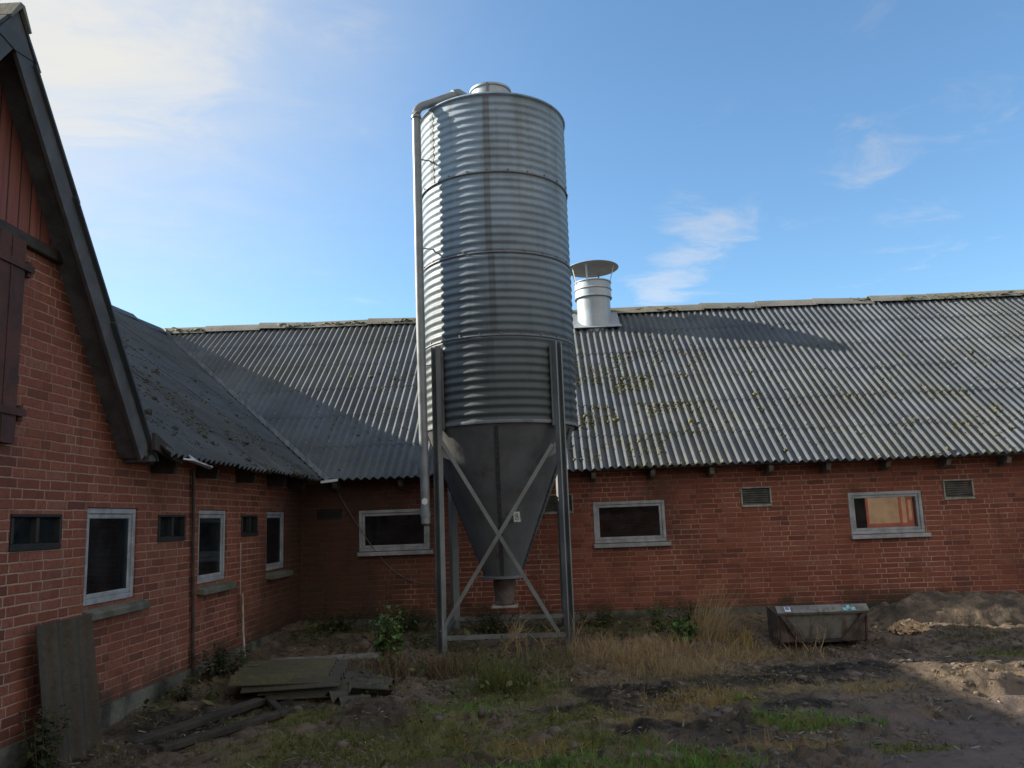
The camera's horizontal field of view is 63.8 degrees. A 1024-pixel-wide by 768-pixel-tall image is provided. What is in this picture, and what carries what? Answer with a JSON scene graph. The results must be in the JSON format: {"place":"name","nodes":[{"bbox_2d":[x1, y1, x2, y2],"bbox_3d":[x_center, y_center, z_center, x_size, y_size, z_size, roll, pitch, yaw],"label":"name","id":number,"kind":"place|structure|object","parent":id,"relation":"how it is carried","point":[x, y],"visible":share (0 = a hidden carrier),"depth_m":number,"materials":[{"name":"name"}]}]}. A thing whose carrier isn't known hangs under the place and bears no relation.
{"place":"outdoors","nodes":[
{"label":"outdoors","id":0,"kind":"place"},
{"bbox_2d":[0,0,1023,327],"label":"sky","id":1,"kind":"structure","parent":0,"point":[231,162],"materials":[{"name":"blue"}]},
{"bbox_2d":[28,612,1023,767],"bbox_3d":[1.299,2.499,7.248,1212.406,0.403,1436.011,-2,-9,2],"label":"ground","id":2,"kind":"structure","parent":0,"point":[1003,689],"depth_m":6.01,"materials":[{"name":"soil"}]},
{"bbox_2d":[14,704,73,767],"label":"leafy bush","id":3,"kind":"object","parent":2,"relation":"on","point":[42,760],"visible":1,"depth_m":4.85,"materials":[{"name":"green plant"}]},
{"bbox_2d":[35,614,102,764],"bbox_3d":[-2.810,2.057,5.213,0.051,1.100,0.430,-11,-8,17],"label":"leaning sheet","id":4,"kind":"object","parent":2,"relation":"on","point":[67,669],"visible":0.91,"depth_m":5.25,"materials":[{"name":"grey wood"}]},
{"bbox_2d":[0,2,320,767],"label":"brick barn","id":5,"kind":"structure","parent":2,"relation":"on","point":[154,550],"depth_m":6.00,"materials":[{"name":"red brick"}]},
{"bbox_2d":[82,508,149,621],"bbox_3d":[-3.002,1.339,6.212,0.162,0.789,0.870,-2,-9,2],"label":"window","id":6,"kind":"structure","parent":5,"relation":"in","point":[110,536],"depth_m":6.17,"materials":[{"name":"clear glass"}]},
{"bbox_2d":[197,510,236,595],"bbox_3d":[-2.927,1.641,8.078,0.162,0.789,0.824,-2,-9,2],"label":"window","id":7,"kind":"structure","parent":5,"relation":"in","point":[211,538],"depth_m":8.05,"materials":[{"name":"grey glass"}]},
{"bbox_2d":[122,332,319,481],"bbox_3d":[-4.624,-0.260,10.578,4.166,3.175,7.071,-2,-9,2],"label":"moss","id":8,"kind":"object","parent":5,"relation":"on","point":[148,411],"visible":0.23,"depth_m":8.81,"materials":[{"name":"green plant"}]},
{"bbox_2d":[266,511,292,579],"bbox_3d":[-2.851,1.945,9.957,0.162,0.789,0.815,-2,-9,2],"label":"window","id":9,"kind":"structure","parent":5,"relation":"in","point":[275,520],"depth_m":9.94,"materials":[{"name":"grey glass"}]},
{"bbox_2d":[160,676,193,700],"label":"leafy bush","id":10,"kind":"object","parent":2,"relation":"on","point":[185,689],"visible":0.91,"depth_m":6.67,"materials":[{"name":"green plant"}]},
{"bbox_2d":[124,697,265,743],"bbox_3d":[-2.312,2.510,6.124,0.100,0.050,1.300,-3,-8,24],"label":"plank","id":11,"kind":"object","parent":2,"relation":"on","point":[200,721],"visible":0.78,"depth_m":6.05,"materials":[{"name":"brown wood"}]},
{"bbox_2d":[188,640,252,676],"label":"leafy bush","id":12,"kind":"object","parent":2,"relation":"on","point":[220,665],"visible":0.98,"depth_m":7.41,"materials":[{"name":"green plant"}]},
{"bbox_2d":[157,707,294,751],"bbox_3d":[-2.003,2.457,5.867,0.080,0.046,1.100,-5,-8,35],"label":"plank","id":13,"kind":"object","parent":2,"relation":"on","point":[183,742],"visible":1,"depth_m":5.76,"materials":[{"name":"brown wood"}]},
{"bbox_2d":[263,695,287,716],"bbox_3d":[-1.878,2.546,6.508,0.060,0.041,0.750,6,-12,-25],"label":"plank","id":14,"kind":"object","parent":2,"relation":"on","point":[273,703],"visible":0.78,"depth_m":6.41,"materials":[{"name":"grey wood"}]},
{"bbox_2d":[282,695,378,700],"bbox_3d":[-1.548,2.656,7.257,0.800,0.076,0.920,0,-10,-7],"label":"corrugated sheet","id":15,"kind":"object","parent":2,"relation":"on","point":[315,698],"visible":0.08,"depth_m":6.79,"materials":[{"name":"grey concrete"}]},
{"bbox_2d":[265,676,369,699],"bbox_3d":[-1.653,2.611,7.187,0.800,0.076,0.920,-1,-9,-4],"label":"corrugated sheet","id":16,"kind":"object","parent":15,"relation":"on","point":[320,692],"visible":0.24,"depth_m":6.78,"materials":[{"name":"grey concrete"}]},
{"bbox_2d":[257,664,360,695],"bbox_3d":[-1.752,2.584,7.236,0.800,0.076,0.920,-1,-9,-8],"label":"corrugated sheet","id":17,"kind":"object","parent":16,"relation":"on","point":[343,681],"visible":0.19,"depth_m":6.88,"materials":[{"name":"grey concrete"}]},
{"bbox_2d":[240,660,350,692],"bbox_3d":[-1.856,2.543,7.186,0.800,0.076,0.920,-2,-9,-5],"label":"corrugated sheet","id":18,"kind":"object","parent":17,"relation":"on","point":[337,674],"visible":0.41,"depth_m":6.79,"materials":[{"name":"grey concrete"}]},
{"bbox_2d":[228,657,336,686],"bbox_3d":[-1.976,2.512,7.216,0.800,0.076,0.920,0,-9,-7],"label":"corrugated sheet","id":19,"kind":"object","parent":18,"relation":"on","point":[275,672],"visible":0.9,"depth_m":7.02,"materials":[{"name":"grey concrete"}]},
{"bbox_2d":[275,652,380,660],"bbox_3d":[-1.754,2.594,7.761,1.000,0.025,0.180,-3,-5,-1],"label":"plank","id":20,"kind":"object","parent":19,"relation":"on","point":[368,656],"visible":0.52,"depth_m":7.77,"materials":[{"name":"grey wood"}]},
{"bbox_2d":[344,668,392,695],"bbox_3d":[-1.278,2.572,7.087,0.340,0.076,0.720,11,-9,-20],"label":"corrugated sheet","id":21,"kind":"object","parent":15,"relation":"on","point":[371,688],"visible":0.69,"depth_m":6.89,"materials":[{"name":"grey concrete"}]},
{"bbox_2d":[302,601,369,633],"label":"leafy bush","id":22,"kind":"object","parent":2,"relation":"on","point":[339,624],"visible":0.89,"depth_m":10.08,"materials":[{"name":"green plant"}]},
{"bbox_2d":[325,690,370,705],"bbox_3d":[-1.388,2.568,6.788,0.280,0.076,0.540,11,-10,-36],"label":"corrugated sheet","id":23,"kind":"object","parent":2,"relation":"on","point":[341,694],"visible":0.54,"depth_m":6.68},
{"bbox_2d":[363,669,394,684],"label":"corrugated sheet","id":24,"kind":"object","parent":2,"relation":"on","point":[388,680],"visible":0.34,"depth_m":7.25,"materials":[{"name":"grey concrete"}]},
{"bbox_2d":[368,601,408,668],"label":"nettle plant","id":25,"kind":"object","parent":2,"relation":"on","point":[382,636],"visible":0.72,"depth_m":8.07,"materials":[{"name":"green plant"}]},
{"bbox_2d":[341,643,436,687],"bbox_3d":[-1.141,2.556,7.470,1.186,0.405,0.991,-2,-9,2],"label":"weed clump","id":26,"kind":"object","parent":2,"relation":"on","point":[396,667],"visible":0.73,"depth_m":7.42,"materials":[{"name":"green plant"}]},
{"bbox_2d":[393,606,435,631],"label":"leafy bush","id":27,"kind":"object","parent":2,"relation":"on","point":[410,622],"visible":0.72,"depth_m":10.01,"materials":[{"name":"green plant"}]},
{"bbox_2d":[410,645,480,680],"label":"weed clump","id":28,"kind":"object","parent":2,"relation":"on","point":[433,665],"visible":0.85,"depth_m":7.67,"materials":[{"name":"green plant"}]},
{"bbox_2d":[450,638,488,665],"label":"dead stems","id":29,"kind":"object","parent":2,"relation":"on","point":[469,650],"visible":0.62,"depth_m":8.21,"materials":[{"name":"brown plant"}]},
{"bbox_2d":[438,644,528,678],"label":"weed clump","id":30,"kind":"object","parent":2,"relation":"on","point":[470,663],"visible":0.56,"depth_m":7.79,"materials":[{"name":"green plant"}]},
{"bbox_2d":[465,606,522,633],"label":"leafy bush","id":31,"kind":"object","parent":2,"relation":"on","point":[490,620],"visible":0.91,"depth_m":9.83,"materials":[{"name":"green plant"}]},
{"bbox_2d":[411,81,578,654],"bbox_3d":[-0.155,-0.351,9.998,1.870,6.957,1.870,-2,-9,2],"label":"feed silo","id":32,"kind":"object","parent":2,"relation":"on","point":[497,408],"visible":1,"depth_m":9.33,"materials":[{"name":"metal"}]},
{"bbox_2d":[442,658,561,695],"bbox_3d":[-0.066,2.501,7.127,1.179,0.316,1.072,-5,-10,20],"label":"green tussock","id":33,"kind":"object","parent":2,"relation":"on","point":[502,677],"visible":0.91,"depth_m":6.96,"materials":[{"name":"green plant"}]},
{"bbox_2d":[498,611,553,660],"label":"dead stems","id":34,"kind":"object","parent":2,"relation":"on","point":[516,637],"visible":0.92,"depth_m":8.37,"materials":[{"name":"plant"}]},
{"bbox_2d":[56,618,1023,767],"bbox_3d":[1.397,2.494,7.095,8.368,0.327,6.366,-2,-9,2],"label":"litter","id":35,"kind":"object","parent":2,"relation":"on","point":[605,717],"visible":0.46,"depth_m":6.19,"materials":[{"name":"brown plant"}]},
{"bbox_2d":[139,606,947,767],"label":"weeds","id":36,"kind":"object","parent":2,"relation":"on","point":[466,632],"visible":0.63,"depth_m":7.80,"materials":[{"name":"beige plant"}]},
{"bbox_2d":[509,639,584,671],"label":"weed clump","id":37,"kind":"object","parent":2,"relation":"on","point":[541,658],"visible":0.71,"depth_m":7.89,"materials":[{"name":"green plant"}]},
{"bbox_2d":[71,622,1023,767],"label":"soil clods","id":38,"kind":"object","parent":2,"relation":"on","point":[482,709],"visible":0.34,"depth_m":6.55,"materials":[{"name":"brown soil"}]},
{"bbox_2d":[540,612,588,657],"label":"dead stems","id":39,"kind":"object","parent":2,"relation":"on","point":[564,636],"visible":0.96,"depth_m":8.35,"materials":[{"name":"plant"}]},
{"bbox_2d":[547,630,619,660],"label":"dry grass clump","id":40,"kind":"object","parent":2,"relation":"on","point":[587,646],"visible":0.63,"depth_m":8.50,"materials":[{"name":"plant"}]},
{"bbox_2d":[162,260,1023,626],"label":"brick stable","id":41,"kind":"structure","parent":2,"relation":"on","point":[752,522],"depth_m":10.93,"materials":[{"name":"brick"}]},
{"bbox_2d":[338,491,449,583],"bbox_3d":[-1.538,1.993,10.846,1.565,1.294,0.031,-2,-9,1],"label":"cable","id":42,"kind":"object","parent":41,"relation":"attached to","point":[379,556],"visible":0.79,"depth_m":10.80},
{"bbox_2d":[357,509,433,556],"bbox_3d":[-1.543,1.967,10.906,1.007,0.598,0.130,-2,-9,2],"label":"window","id":43,"kind":"structure","parent":41,"relation":"in","point":[394,531],"depth_m":10.91,"materials":[{"name":"grey glass"}]},
{"bbox_2d":[163,291,1023,333],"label":"moss","id":44,"kind":"object","parent":41,"relation":"on","point":[406,319],"visible":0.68,"depth_m":15.07,"materials":[{"name":"green plant"}]},
{"bbox_2d":[592,500,670,547],"bbox_3d":[1.563,1.837,10.802,1.004,0.598,0.130,-2,-9,2],"label":"window","id":45,"kind":"structure","parent":41,"relation":"in","point":[621,523],"depth_m":10.81,"materials":[{"name":"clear glass"}]},
{"bbox_2d":[276,300,1023,474],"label":"moss","id":46,"kind":"object","parent":41,"relation":"on","point":[616,420],"visible":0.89,"depth_m":11.90,"materials":[{"name":"green plant"}]},
{"bbox_2d":[847,490,931,538],"bbox_3d":[4.885,1.698,10.690,1.006,0.598,0.130,-2,-9,2],"label":"window","id":47,"kind":"structure","parent":41,"relation":"in","point":[877,514],"depth_m":10.70,"materials":[{"name":"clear glass"}]},
{"bbox_2d":[574,604,616,628],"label":"leafy bush","id":48,"kind":"object","parent":2,"relation":"on","point":[602,618],"visible":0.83,"depth_m":10.15,"materials":[{"name":"green plant"}]},
{"bbox_2d":[186,646,1023,767],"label":"grass","id":49,"kind":"structure","parent":2,"relation":"on","point":[363,736],"depth_m":5.55,"materials":[{"name":"green plant"}]},
{"bbox_2d":[560,631,711,671],"bbox_3d":[1.034,2.618,8.163,2.114,0.349,2.046,-2,-9,2],"label":"dry grass clump","id":50,"kind":"object","parent":2,"relation":"on","point":[618,653],"visible":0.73,"depth_m":8.04,"materials":[{"name":"plant"}]},
{"bbox_2d":[392,620,906,725],"bbox_3d":[0.905,2.608,8.260,5.878,0.464,6.290,-7,-10,26],"label":"straw","id":51,"kind":"object","parent":2,"relation":"on","point":[637,672],"visible":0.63,"depth_m":7.69,"materials":[{"name":"beige plant"}]},
{"bbox_2d":[422,686,889,767],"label":"grass","id":52,"kind":"structure","parent":2,"relation":"on","point":[697,762],"depth_m":4.85,"materials":[{"name":"green plant"}]},
{"bbox_2d":[592,640,719,679],"bbox_3d":[1.334,2.576,7.832,1.664,0.360,1.664,7,-13,-44],"label":"dry grass clump","id":53,"kind":"object","parent":2,"relation":"on","point":[633,663],"visible":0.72,"depth_m":7.71,"materials":[{"name":"plant"}]},
{"bbox_2d":[648,597,664,631],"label":"green weed","id":54,"kind":"object","parent":2,"relation":"on","point":[659,626],"visible":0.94,"depth_m":9.70,"materials":[{"name":"green plant"}]},
{"bbox_2d":[663,615,699,643],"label":"green weed","id":55,"kind":"object","parent":2,"relation":"on","point":[682,629],"visible":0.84,"depth_m":8.94,"materials":[{"name":"green plant"}]},
{"bbox_2d":[623,629,756,660],"bbox_3d":[1.517,2.676,8.693,2.298,0.351,2.012,4,-11,-32],"label":"dry grass clump","id":56,"kind":"object","parent":2,"relation":"on","point":[684,646],"visible":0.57,"depth_m":8.31,"materials":[{"name":"plant"}]},
{"bbox_2d":[664,598,716,621],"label":"leafy bush","id":57,"kind":"object","parent":2,"relation":"on","point":[690,612],"visible":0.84,"depth_m":9.96,"materials":[{"name":"green plant"}]},
{"bbox_2d":[649,683,764,709],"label":"dry grass clump","id":58,"kind":"object","parent":2,"relation":"on","point":[717,689],"visible":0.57,"depth_m":6.37,"materials":[{"name":"plant"}]},
{"bbox_2d":[638,646,789,693],"bbox_3d":[1.669,2.550,7.467,1.639,0.232,1.972,0,-9,-11],"label":"dry grass clump","id":59,"kind":"object","parent":2,"relation":"on","point":[698,664],"visible":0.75,"depth_m":7.52,"materials":[{"name":"plant"}]},
{"bbox_2d":[673,632,776,668],"bbox_3d":[1.989,2.625,8.241,1.630,0.306,1.813,-5,-10,19],"label":"dry grass clump","id":60,"kind":"object","parent":2,"relation":"on","point":[727,654],"visible":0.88,"depth_m":8.09,"materials":[{"name":"plant"}]},
{"bbox_2d":[683,577,769,643],"bbox_3d":[2.815,2.502,9.415,1.775,0.766,2.108,-2,-9,2],"label":"tall straw","id":61,"kind":"object","parent":2,"relation":"on","point":[708,623],"visible":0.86,"depth_m":9.00,"materials":[{"name":"beige plant"}]},
{"bbox_2d":[712,620,763,648],"bbox_3d":[2.320,2.647,8.715,0.930,0.368,0.939,-2,-9,2],"label":"tall straw","id":62,"kind":"object","parent":2,"relation":"on","point":[743,640],"visible":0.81,"depth_m":8.62,"materials":[{"name":"beige plant"}]},
{"bbox_2d":[463,643,1019,761],"bbox_3d":[2.015,2.421,6.721,4.787,0.264,4.426,-2,-9,2],"label":"straw","id":63,"kind":"object","parent":2,"relation":"on","point":[788,749],"visible":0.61,"depth_m":6.29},
{"bbox_2d":[774,618,825,651],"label":"dead stems","id":64,"kind":"object","parent":2,"relation":"on","point":[802,638],"visible":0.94,"depth_m":8.48,"materials":[{"name":"plant"}]},
{"bbox_2d":[766,603,869,643],"bbox_3d":[3.231,2.522,8.694,0.940,0.392,0.466,-2,-9,2],"label":"steel bucket","id":65,"kind":"object","parent":2,"relation":"on","point":[843,622],"visible":0.98,"depth_m":8.54,"materials":[{"name":"green paint"}]},
{"bbox_2d":[888,618,929,634],"bbox_3d":[4.408,2.683,9.121,0.437,0.158,0.372,-2,-9,2],"label":"wood chip pile","id":66,"kind":"object","parent":2,"relation":"on","point":[902,626],"visible":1,"depth_m":9.05,"materials":[{"name":"beige wood"}]},
{"bbox_2d":[867,589,1023,626],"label":"soil heap","id":67,"kind":"object","parent":2,"relation":"on","point":[984,608],"visible":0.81,"depth_m":9.48,"materials":[{"name":"brown soil"}]},
{"bbox_2d":[931,619,1012,640],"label":"weed clump","id":68,"kind":"object","parent":2,"relation":"on","point":[986,633],"visible":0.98,"depth_m":8.66,"materials":[{"name":"green plant"}]},
{"bbox_2d":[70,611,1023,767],"bbox_3d":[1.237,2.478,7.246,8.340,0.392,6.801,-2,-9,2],"label":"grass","id":69,"kind":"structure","parent":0,"point":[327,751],"depth_m":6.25,"materials":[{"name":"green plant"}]}
]}

